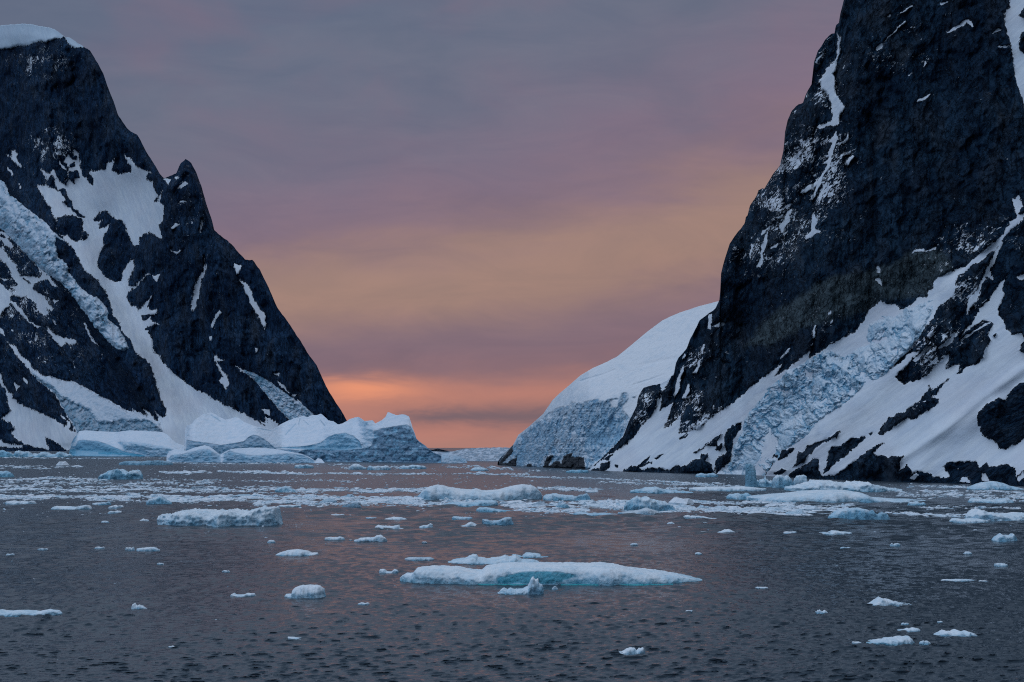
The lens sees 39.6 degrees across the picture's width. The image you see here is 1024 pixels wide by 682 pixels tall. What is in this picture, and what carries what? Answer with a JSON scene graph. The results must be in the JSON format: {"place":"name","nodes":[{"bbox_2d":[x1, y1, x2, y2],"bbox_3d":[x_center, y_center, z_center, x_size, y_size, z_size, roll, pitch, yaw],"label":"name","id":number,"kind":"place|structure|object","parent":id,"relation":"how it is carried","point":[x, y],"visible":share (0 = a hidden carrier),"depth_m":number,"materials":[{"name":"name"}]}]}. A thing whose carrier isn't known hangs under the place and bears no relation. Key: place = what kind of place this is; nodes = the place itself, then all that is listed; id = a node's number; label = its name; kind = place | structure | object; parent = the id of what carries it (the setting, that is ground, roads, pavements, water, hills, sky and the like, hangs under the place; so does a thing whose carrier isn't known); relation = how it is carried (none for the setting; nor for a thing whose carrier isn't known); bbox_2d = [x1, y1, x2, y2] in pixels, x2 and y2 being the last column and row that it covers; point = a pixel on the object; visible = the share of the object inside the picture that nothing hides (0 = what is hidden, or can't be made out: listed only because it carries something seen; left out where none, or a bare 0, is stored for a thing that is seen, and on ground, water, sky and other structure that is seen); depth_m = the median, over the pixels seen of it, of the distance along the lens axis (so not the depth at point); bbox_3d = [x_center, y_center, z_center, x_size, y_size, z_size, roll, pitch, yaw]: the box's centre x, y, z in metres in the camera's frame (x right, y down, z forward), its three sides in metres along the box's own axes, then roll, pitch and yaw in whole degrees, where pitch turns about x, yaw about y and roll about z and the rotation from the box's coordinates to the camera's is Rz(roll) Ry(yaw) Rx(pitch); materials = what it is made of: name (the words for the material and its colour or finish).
{"place":"outdoors","nodes":[
{"label":"outdoors","id":0,"kind":"place"},
{"bbox_2d":[0,24,346,450],"bbox_3d":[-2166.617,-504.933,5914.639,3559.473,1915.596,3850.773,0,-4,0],"label":"mountain","id":1,"kind":"structure","parent":0,"point":[166,274],"depth_m":4754.12,"materials":[{"name":"black stone"}]},
{"bbox_2d":[0,180,128,350],"bbox_3d":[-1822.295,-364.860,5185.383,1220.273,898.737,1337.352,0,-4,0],"label":"glacier","id":2,"kind":"object","parent":1,"relation":"on","point":[33,236],"visible":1,"depth_m":4969.31,"materials":[{"name":"white ice"}]},
{"bbox_2d":[32,371,161,432],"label":"glacier","id":3,"kind":"object","parent":1,"relation":"on","point":[86,409],"visible":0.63,"depth_m":4460.27,"materials":[{"name":"white ice"}]},
{"bbox_2d":[244,370,312,419],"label":"glacier","id":4,"kind":"object","parent":1,"relation":"on","point":[289,407],"visible":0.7,"depth_m":4092.03,"materials":[{"name":"white ice"}]},
{"bbox_2d":[0,0,843,447],"label":"sky","id":5,"kind":"structure","parent":0,"point":[460,212],"materials":[{"name":"purple"}]},
{"bbox_2d":[431,449,450,451],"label":"headland hill","id":6,"kind":"structure","parent":0,"point":[439,450],"depth_m":3597.79,"materials":[{"name":"black stone"}]},
{"bbox_2d":[432,447,508,460],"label":"snow land","id":7,"kind":"structure","parent":0,"point":[485,454],"depth_m":1752.25,"materials":[{"name":"white snow"}]},
{"bbox_2d":[0,448,1023,681],"bbox_3d":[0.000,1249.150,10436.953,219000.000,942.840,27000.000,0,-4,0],"label":"sea","id":8,"kind":"structure","parent":0,"point":[735,625],"depth_m":196.15,"materials":[{"name":"grey liquid"}]},
{"bbox_2d":[0,471,13,476],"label":"growler","id":9,"kind":"object","parent":8,"relation":"on","point":[6,474],"visible":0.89,"depth_m":870.14,"materials":[{"name":"ice"}]},
{"bbox_2d":[0,450,13,456],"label":"growler","id":10,"kind":"object","parent":8,"relation":"on","point":[3,453],"visible":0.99,"depth_m":2264.32,"materials":[{"name":"ice"}]},
{"bbox_2d":[5,500,36,504],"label":"ice floe","id":11,"kind":"object","parent":8,"relation":"on","point":[14,502],"visible":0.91,"depth_m":475.17,"materials":[{"name":"white ice"}]},
{"bbox_2d":[13,450,32,456],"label":"growler","id":12,"kind":"object","parent":8,"relation":"on","point":[18,453],"visible":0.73,"depth_m":2292.68,"materials":[{"name":"white ice"}]},
{"bbox_2d":[0,609,61,616],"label":"ice floe","id":13,"kind":"object","parent":8,"relation":"on","point":[11,613],"visible":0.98,"depth_m":166.75,"materials":[{"name":"white ice"}]},
{"bbox_2d":[33,452,72,456],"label":"ice floe","id":14,"kind":"object","parent":8,"relation":"on","point":[48,454],"visible":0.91,"depth_m":2234.37,"materials":[{"name":"white ice"}]},
{"bbox_2d":[51,505,91,509],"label":"ice floe","id":15,"kind":"object","parent":8,"relation":"on","point":[70,507],"visible":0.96,"depth_m":437.74,"materials":[{"name":"white ice"}]},
{"bbox_2d":[92,502,110,504],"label":"growler","id":16,"kind":"object","parent":8,"relation":"on","point":[104,503],"visible":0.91,"depth_m":467.32,"materials":[{"name":"white ice"}]},
{"bbox_2d":[108,510,120,513],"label":"growler","id":17,"kind":"object","parent":8,"relation":"on","point":[112,512],"visible":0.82,"depth_m":410.75,"materials":[{"name":"white ice"}]},
{"bbox_2d":[108,505,123,508],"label":"growler","id":18,"kind":"object","parent":8,"relation":"on","point":[116,506],"visible":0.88,"depth_m":443.15,"materials":[{"name":"white ice"}]},
{"bbox_2d":[98,469,142,478],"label":"iceberg","id":19,"kind":"object","parent":8,"relation":"on","point":[120,474],"visible":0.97,"depth_m":817.49,"materials":[{"name":"ice"}]},
{"bbox_2d":[69,430,183,456],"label":"iceberg","id":20,"kind":"object","parent":8,"relation":"on","point":[131,443],"visible":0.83,"depth_m":2427.08,"materials":[{"name":"ice"}]},
{"bbox_2d":[125,547,134,550],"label":"ice chunk","id":21,"kind":"object","parent":8,"relation":"on","point":[130,548],"visible":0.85,"depth_m":267.72,"materials":[{"name":"white ice"}]},
{"bbox_2d":[131,603,146,608],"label":"growler","id":22,"kind":"object","parent":8,"relation":"on","point":[134,606],"visible":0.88,"depth_m":173.22,"materials":[{"name":"white ice"}]},
{"bbox_2d":[119,460,172,464],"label":"ice floe","id":23,"kind":"object","parent":8,"relation":"on","point":[155,462],"visible":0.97,"depth_m":1379.50,"materials":[{"name":"ice"}]},
{"bbox_2d":[136,547,159,550],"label":"growler","id":24,"kind":"object","parent":8,"relation":"on","point":[148,549],"visible":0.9,"depth_m":266.98,"materials":[{"name":"white ice"}]},
{"bbox_2d":[146,496,171,504],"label":"growler","id":25,"kind":"object","parent":8,"relation":"on","point":[160,500],"visible":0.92,"depth_m":474.86,"materials":[{"name":"white ice"}]},
{"bbox_2d":[157,505,282,526],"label":"iceberg","id":26,"kind":"object","parent":8,"relation":"on","point":[264,515],"visible":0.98,"depth_m":349.86,"materials":[{"name":"white ice"}]},
{"bbox_2d":[230,593,255,596],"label":"growler","id":27,"kind":"object","parent":8,"relation":"on","point":[243,595],"visible":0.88,"depth_m":187.52,"materials":[{"name":"white ice"}]},
{"bbox_2d":[166,445,323,462],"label":"iceberg","id":28,"kind":"object","parent":8,"relation":"on","point":[204,453],"visible":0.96,"depth_m":1578.00,"materials":[{"name":"white ice"}]},
{"bbox_2d":[275,486,294,491],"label":"growler","id":29,"kind":"object","parent":8,"relation":"on","point":[284,489],"visible":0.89,"depth_m":597.70,"materials":[{"name":"ice"}]},
{"bbox_2d":[279,505,300,506],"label":"growler","id":30,"kind":"object","parent":8,"relation":"on","point":[289,505],"visible":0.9,"depth_m":454.92,"materials":[{"name":"white ice"}]},
{"bbox_2d":[276,549,317,555],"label":"ice floe","id":31,"kind":"object","parent":8,"relation":"on","point":[296,552],"visible":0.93,"depth_m":256.42,"materials":[{"name":"white ice"}]},
{"bbox_2d":[294,464,313,467],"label":"ice floe","id":32,"kind":"object","parent":8,"relation":"on","point":[304,466],"visible":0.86,"depth_m":1195.23,"materials":[{"name":"white ice"}]},
{"bbox_2d":[284,584,325,597],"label":"growler","id":33,"kind":"object","parent":8,"relation":"on","point":[310,591],"visible":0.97,"depth_m":185.70,"materials":[{"name":"white ice"}]},
{"bbox_2d":[325,536,344,539],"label":"ice floe","id":34,"kind":"object","parent":8,"relation":"on","point":[334,538],"visible":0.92,"depth_m":296.30,"materials":[{"name":"white ice"}]},
{"bbox_2d":[342,503,361,507],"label":"growler","id":35,"kind":"object","parent":8,"relation":"on","point":[353,505],"visible":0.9,"depth_m":450.51,"materials":[{"name":"ice"}]},
{"bbox_2d":[348,464,366,469],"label":"growler","id":36,"kind":"object","parent":8,"relation":"on","point":[355,467],"visible":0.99,"depth_m":1133.80,"materials":[{"name":"white ice"}]},
{"bbox_2d":[354,535,386,541],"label":"ice floe","id":37,"kind":"object","parent":8,"relation":"on","point":[380,538],"visible":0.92,"depth_m":291.28,"materials":[{"name":"white ice"}]},
{"bbox_2d":[367,465,390,469],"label":"growler","id":38,"kind":"object","parent":8,"relation":"on","point":[385,467],"visible":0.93,"depth_m":1115.67,"materials":[{"name":"white ice"}]},
{"bbox_2d":[379,569,397,572],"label":"growler","id":39,"kind":"object","parent":8,"relation":"on","point":[385,571],"visible":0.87,"depth_m":221.35,"materials":[{"name":"white ice"}]},
{"bbox_2d":[375,525,402,528],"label":"ice floe","id":40,"kind":"object","parent":8,"relation":"on","point":[385,526],"visible":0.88,"depth_m":335.91,"materials":[{"name":"white ice"}]},
{"bbox_2d":[386,517,405,519],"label":"growler","id":41,"kind":"object","parent":8,"relation":"on","point":[396,518],"visible":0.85,"depth_m":376.21,"materials":[{"name":"white ice"}]},
{"bbox_2d":[399,465,425,468],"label":"ice floe","id":42,"kind":"object","parent":8,"relation":"on","point":[413,466],"visible":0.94,"depth_m":1162.46,"materials":[{"name":"white ice"}]},
{"bbox_2d":[405,557,433,560],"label":"ice floe","id":43,"kind":"object","parent":8,"relation":"on","point":[419,558],"visible":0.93,"depth_m":245.69,"materials":[{"name":"white ice"}]},
{"bbox_2d":[419,523,432,527],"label":"growler","id":44,"kind":"object","parent":8,"relation":"on","point":[430,525],"visible":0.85,"depth_m":340.92,"materials":[{"name":"white ice"}]},
{"bbox_2d":[441,453,466,462],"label":"iceberg","id":45,"kind":"object","parent":8,"relation":"on","point":[448,458],"visible":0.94,"depth_m":1526.67,"materials":[{"name":"ice"}]},
{"bbox_2d":[452,516,472,519],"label":"growler","id":46,"kind":"object","parent":8,"relation":"on","point":[459,518],"visible":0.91,"depth_m":377.77,"materials":[{"name":"white ice"}]},
{"bbox_2d":[462,522,476,526],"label":"growler","id":47,"kind":"object","parent":8,"relation":"on","point":[469,524],"visible":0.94,"depth_m":346.02,"materials":[{"name":"white ice"}]},
{"bbox_2d":[444,500,497,506],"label":"ice floe","id":48,"kind":"object","parent":8,"relation":"on","point":[480,503],"visible":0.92,"depth_m":459.34,"materials":[{"name":"white ice"}]},
{"bbox_2d":[470,467,488,470],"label":"growler","id":49,"kind":"object","parent":8,"relation":"on","point":[478,469],"visible":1,"depth_m":1086.41,"materials":[{"name":"white ice"}]},
{"bbox_2d":[418,484,541,499],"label":"iceberg","id":50,"kind":"object","parent":8,"relation":"on","point":[513,492],"visible":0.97,"depth_m":513.82,"materials":[{"name":"white ice"}]},
{"bbox_2d":[476,507,509,511],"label":"ice floe","id":51,"kind":"object","parent":8,"relation":"on","point":[483,509],"visible":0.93,"depth_m":422.26,"materials":[{"name":"white ice"}]},
{"bbox_2d":[448,554,538,564],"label":"ice floe","id":52,"kind":"object","parent":8,"relation":"on","point":[473,559],"visible":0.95,"depth_m":240.08,"materials":[{"name":"white ice"}]},
{"bbox_2d":[482,517,513,525],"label":"ice floe","id":53,"kind":"object","parent":8,"relation":"on","point":[506,521],"visible":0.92,"depth_m":352.43,"materials":[{"name":"white ice"}]},
{"bbox_2d":[0,452,1023,661],"bbox_3d":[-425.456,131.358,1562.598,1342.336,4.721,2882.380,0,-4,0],"label":"brash ice","id":54,"kind":"structure","parent":8,"relation":"on","point":[679,504],"depth_m":540.28,"materials":[{"name":"white ice"}]},
{"bbox_2d":[498,577,543,594],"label":"growler","id":55,"kind":"object","parent":8,"relation":"on","point":[534,586],"visible":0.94,"depth_m":190.29,"materials":[{"name":"white ice"}]},
{"bbox_2d":[512,552,548,557],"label":"ice floe","id":56,"kind":"object","parent":8,"relation":"on","point":[531,555],"visible":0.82,"depth_m":251.88,"materials":[{"name":"white ice"}]},
{"bbox_2d":[400,562,701,585],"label":"ice floe","id":57,"kind":"object","parent":8,"relation":"on","point":[563,573],"visible":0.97,"depth_m":204.32,"materials":[{"name":"white ice"}]},
{"bbox_2d":[543,493,576,500],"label":"ice floe","id":58,"kind":"object","parent":8,"relation":"on","point":[553,497],"visible":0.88,"depth_m":507.47,"materials":[{"name":"white ice"}]},
{"bbox_2d":[556,504,569,507],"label":"growler","id":59,"kind":"object","parent":8,"relation":"on","point":[563,505],"visible":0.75,"depth_m":446.26,"materials":[{"name":"white ice"}]},
{"bbox_2d":[566,470,588,472],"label":"ice floe","id":60,"kind":"object","parent":8,"relation":"on","point":[578,471],"visible":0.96,"depth_m":1007.67,"materials":[{"name":"blue ice"}]},
{"bbox_2d":[575,493,590,500],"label":"growler","id":61,"kind":"object","parent":8,"relation":"on","point":[586,496],"visible":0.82,"depth_m":502.53,"materials":[{"name":"blue ice"}]},
{"bbox_2d":[573,512,616,515],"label":"ice floe","id":62,"kind":"object","parent":8,"relation":"on","point":[589,514],"visible":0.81,"depth_m":402.40,"materials":[{"name":"white ice"}]},
{"bbox_2d":[619,647,644,654],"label":"growler","id":63,"kind":"object","parent":8,"relation":"on","point":[630,651],"visible":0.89,"depth_m":135.99,"materials":[{"name":"white ice"}]},
{"bbox_2d":[618,508,659,514],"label":"ice floe","id":64,"kind":"object","parent":8,"relation":"on","point":[646,511],"visible":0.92,"depth_m":406.82,"materials":[{"name":"white ice"}]},
{"bbox_2d":[624,496,674,511],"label":"iceberg","id":65,"kind":"object","parent":8,"relation":"on","point":[636,503],"visible":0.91,"depth_m":427.19,"materials":[{"name":"white ice"}]},
{"bbox_2d":[630,486,693,493],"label":"ice floe","id":66,"kind":"object","parent":8,"relation":"on","point":[655,489],"visible":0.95,"depth_m":583.63,"materials":[{"name":"white ice"}]},
{"bbox_2d":[684,515,695,518],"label":"growler","id":67,"kind":"object","parent":8,"relation":"on","point":[688,517],"visible":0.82,"depth_m":383.23,"materials":[{"name":"white ice"}]},
{"bbox_2d":[695,516,716,518],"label":"growler","id":68,"kind":"object","parent":8,"relation":"on","point":[704,517],"visible":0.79,"depth_m":379.72,"materials":[{"name":"white ice"}]},
{"bbox_2d":[695,473,717,476],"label":"ice floe","id":69,"kind":"object","parent":8,"relation":"on","point":[707,475],"visible":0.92,"depth_m":873.67,"materials":[{"name":"white ice"}]},
{"bbox_2d":[719,529,733,532],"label":"growler","id":70,"kind":"object","parent":8,"relation":"on","point":[726,530],"visible":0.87,"depth_m":321.12,"materials":[{"name":"white ice"}]},
{"bbox_2d":[689,486,766,490],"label":"ice floe","id":71,"kind":"object","parent":8,"relation":"on","point":[731,488],"visible":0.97,"depth_m":610.14,"materials":[{"name":"white ice"}]},
{"bbox_2d":[726,493,751,499],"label":"growler","id":72,"kind":"object","parent":8,"relation":"on","point":[738,496],"visible":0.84,"depth_m":520.70,"materials":[{"name":"white ice"}]},
{"bbox_2d":[745,463,757,486],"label":"iceberg","id":73,"kind":"object","parent":8,"relation":"on","point":[750,476],"visible":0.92,"depth_m":662.75,"materials":[{"name":"blue ice"}]},
{"bbox_2d":[757,477,771,486],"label":"growler","id":74,"kind":"object","parent":8,"relation":"on","point":[764,482],"visible":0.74,"depth_m":669.53,"materials":[{"name":"ice"}]},
{"bbox_2d":[771,475,792,487],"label":"growler","id":75,"kind":"object","parent":8,"relation":"on","point":[779,481],"visible":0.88,"depth_m":656.63,"materials":[{"name":"ice"}]},
{"bbox_2d":[793,475,807,484],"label":"growler","id":76,"kind":"object","parent":8,"relation":"on","point":[799,479],"visible":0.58,"depth_m":656.68,"materials":[{"name":"white ice"}]},
{"bbox_2d":[815,610,827,613],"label":"growler","id":77,"kind":"object","parent":8,"relation":"on","point":[820,611],"visible":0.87,"depth_m":168.55,"materials":[{"name":"white ice"}]},
{"bbox_2d":[746,490,925,502],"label":"iceberg","id":78,"kind":"object","parent":8,"relation":"on","point":[833,496],"visible":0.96,"depth_m":495.18,"materials":[{"name":"white ice"}]},
{"bbox_2d":[821,530,851,534],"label":"ice floe","id":79,"kind":"object","parent":8,"relation":"on","point":[833,532],"visible":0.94,"depth_m":317.30,"materials":[{"name":"white ice"}]},
{"bbox_2d":[784,479,902,491],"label":"iceberg","id":80,"kind":"object","parent":8,"relation":"on","point":[853,486],"visible":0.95,"depth_m":605.45,"materials":[{"name":"white ice"}]},
{"bbox_2d":[828,507,869,519],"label":"iceberg","id":81,"kind":"object","parent":8,"relation":"on","point":[854,513],"visible":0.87,"depth_m":380.53,"materials":[{"name":"white ice"}]},
{"bbox_2d":[868,510,889,519],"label":"growler","id":82,"kind":"object","parent":8,"relation":"on","point":[872,515],"visible":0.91,"depth_m":379.11,"materials":[{"name":"blue ice"}]},
{"bbox_2d":[867,597,910,606],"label":"ice floe","id":83,"kind":"object","parent":8,"relation":"on","point":[880,601],"visible":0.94,"depth_m":176.94,"materials":[{"name":"white ice"}]},
{"bbox_2d":[866,635,913,645],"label":"ice floe","id":84,"kind":"object","parent":8,"relation":"on","point":[897,640],"visible":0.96,"depth_m":142.75,"materials":[{"name":"white ice"}]},
{"bbox_2d":[897,627,919,631],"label":"ice floe","id":85,"kind":"object","parent":8,"relation":"on","point":[912,629],"visible":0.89,"depth_m":152.55,"materials":[{"name":"white ice"}]},
{"bbox_2d":[907,501,925,504],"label":"growler","id":86,"kind":"object","parent":8,"relation":"on","point":[915,503],"visible":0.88,"depth_m":466.18,"materials":[{"name":"white ice"}]},
{"bbox_2d":[919,641,930,644],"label":"growler","id":87,"kind":"object","parent":8,"relation":"on","point":[924,642],"visible":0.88,"depth_m":142.53,"materials":[{"name":"white ice"}]},
{"bbox_2d":[934,629,976,636],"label":"ice floe","id":88,"kind":"object","parent":8,"relation":"on","point":[955,632],"visible":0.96,"depth_m":148.95,"materials":[{"name":"white ice"}]},
{"bbox_2d":[941,579,974,581],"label":"ice floe","id":89,"kind":"object","parent":8,"relation":"on","point":[957,580],"visible":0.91,"depth_m":208.64,"materials":[{"name":"white ice"}]},
{"bbox_2d":[949,518,988,523],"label":"ice floe","id":90,"kind":"object","parent":8,"relation":"on","point":[966,520],"visible":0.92,"depth_m":362.98,"materials":[{"name":"white ice"}]},
{"bbox_2d":[968,498,1013,503],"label":"ice floe","id":91,"kind":"object","parent":8,"relation":"on","point":[994,501],"visible":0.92,"depth_m":486.60,"materials":[{"name":"white ice"}]},
{"bbox_2d":[965,508,1023,520],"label":"iceberg","id":92,"kind":"object","parent":8,"relation":"on","point":[980,514],"visible":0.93,"depth_m":374.66,"materials":[{"name":"white ice"}]},
{"bbox_2d":[966,481,1023,489],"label":"iceberg","id":93,"kind":"object","parent":8,"relation":"on","point":[987,485],"visible":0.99,"depth_m":628.50,"materials":[{"name":"white ice"}]},
{"bbox_2d":[994,563,1007,566],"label":"growler","id":94,"kind":"object","parent":8,"relation":"on","point":[1001,565],"visible":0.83,"depth_m":233.49,"materials":[{"name":"white ice"}]},
{"bbox_2d":[991,533,1016,541],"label":"growler","id":95,"kind":"object","parent":8,"relation":"on","point":[999,537],"visible":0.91,"depth_m":293.74,"materials":[{"name":"white ice"}]},
{"bbox_2d":[497,301,718,468],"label":"snow hill","id":96,"kind":"structure","parent":0,"point":[581,421],"depth_m":1206.34,"materials":[{"name":"white snow"}]},
{"bbox_2d":[589,0,1023,485],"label":"mountain","id":97,"kind":"structure","parent":0,"point":[894,187],"depth_m":861.58,"materials":[{"name":"black stone"}]},
{"bbox_2d":[721,299,932,475],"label":"icefall","id":98,"kind":"object","parent":97,"relation":"on","point":[836,377],"visible":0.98,"depth_m":865.21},
{"bbox_3d":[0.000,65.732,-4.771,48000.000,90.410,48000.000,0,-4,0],"label":"water","id":99,"kind":"structure","parent":0,"visible":0},
{"bbox_2d":[184,412,440,462],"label":"iceberg","id":100,"kind":"object","parent":99,"relation":"on","point":[390,437],"visible":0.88,"depth_m":1682.76,"materials":[{"name":"white ice"}]}
]}

